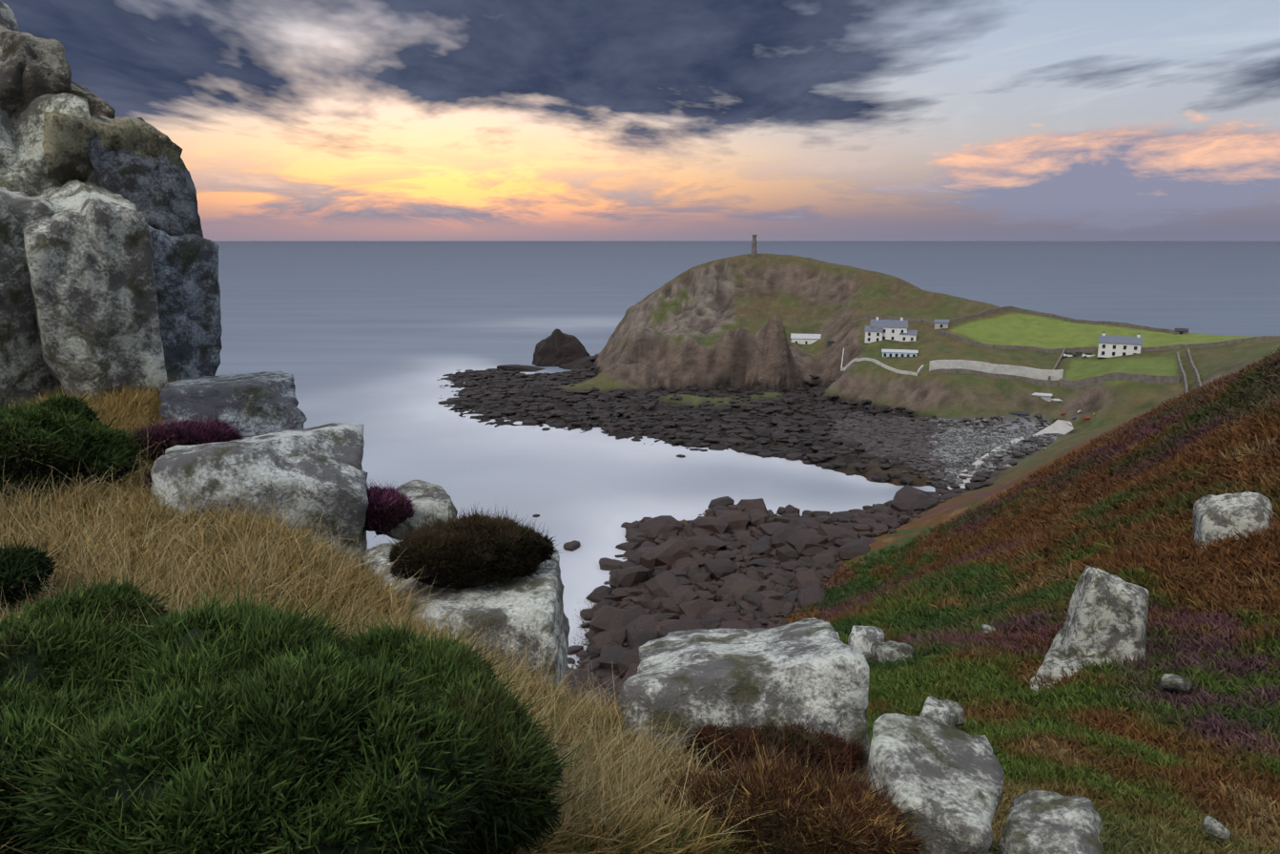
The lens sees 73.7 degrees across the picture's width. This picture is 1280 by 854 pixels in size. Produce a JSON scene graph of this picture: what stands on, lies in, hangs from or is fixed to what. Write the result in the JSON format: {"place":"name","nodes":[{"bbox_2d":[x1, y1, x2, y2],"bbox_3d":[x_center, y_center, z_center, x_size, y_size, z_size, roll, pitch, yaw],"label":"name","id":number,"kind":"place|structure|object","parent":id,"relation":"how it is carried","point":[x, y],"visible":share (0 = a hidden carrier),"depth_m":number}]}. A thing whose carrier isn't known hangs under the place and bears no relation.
{"place":"outdoors","nodes":[
{"label":"outdoors","id":0,"kind":"place"},
{"bbox_2d":[0,0,1279,241],"label":"sky","id":1,"kind":"structure","parent":0,"point":[291,120]},
{"bbox_2d":[116,253,1279,853],"bbox_3d":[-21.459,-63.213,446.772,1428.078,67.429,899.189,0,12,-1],"label":"terrain","id":2,"kind":"structure","parent":0,"point":[679,330],"depth_m":320.05},
{"bbox_2d":[0,0,1273,853],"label":"rocks","id":3,"kind":"object","parent":2,"relation":"on","point":[109,266],"visible":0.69,"depth_m":9.40},
{"bbox_2d":[0,346,1279,853],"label":"vegetation","id":4,"kind":"object","parent":2,"relation":"on","point":[248,590],"visible":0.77,"depth_m":6.40},
{"bbox_2d":[0,404,908,853],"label":"shrubs","id":5,"kind":"object","parent":4,"relation":"on","point":[30,673],"visible":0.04,"depth_m":2.91},
{"bbox_2d":[438,328,1064,705],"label":"shore rocks","id":6,"kind":"object","parent":2,"relation":"on","point":[759,576],"visible":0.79,"depth_m":176.13},
{"bbox_2d":[882,351,917,356],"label":"outbuilding","id":7,"kind":"structure","parent":2,"relation":"on","point":[898,353],"depth_m":318.97},
{"bbox_2d":[840,348,1063,380],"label":"pale wall","id":8,"kind":"structure","parent":2,"relation":"on","point":[1030,372],"depth_m":292.94},
{"bbox_2d":[827,341,1082,355],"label":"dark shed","id":9,"kind":"structure","parent":2,"relation":"on","point":[832,342],"depth_m":359.31},
{"bbox_2d":[735,234,1265,485],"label":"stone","id":10,"kind":"object","parent":2,"relation":"on","point":[1132,377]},
{"bbox_2d":[790,332,1061,400],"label":"roof","id":11,"kind":"structure","parent":10,"relation":"on","point":[805,336],"depth_m":320.42},
{"bbox_2d":[826,315,1188,414],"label":"dark trim","id":12,"kind":"structure","parent":2,"relation":"on","point":[1027,413],"depth_m":297.67},
{"bbox_2d":[1011,412,1028,418],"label":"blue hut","id":13,"kind":"object","parent":2,"relation":"on","point":[1022,415],"depth_m":273.78},
{"bbox_2d":[1060,353,1094,419],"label":"boat","id":14,"kind":"object","parent":2,"relation":"on","point":[1083,355]},
{"bbox_2d":[213,241,1279,668],"bbox_3d":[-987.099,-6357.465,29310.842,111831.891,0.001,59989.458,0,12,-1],"label":"sea","id":15,"kind":"structure","parent":0,"point":[378,339],"depth_m":639.69},
{"bbox_2d":[791,316,1141,401],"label":"white wall","id":16,"kind":"structure","parent":0,"point":[1108,349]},
{"bbox_2d":[795,324,1182,415],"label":"window","id":17,"kind":"structure","parent":16,"relation":"in","point":[1066,353],"depth_m":317.73},
{"bbox_2d":[864,319,1143,344],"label":"slate","id":18,"kind":"object","parent":16,"relation":"on","point":[1102,338],"visible":0.92,"depth_m":332.70}
]}

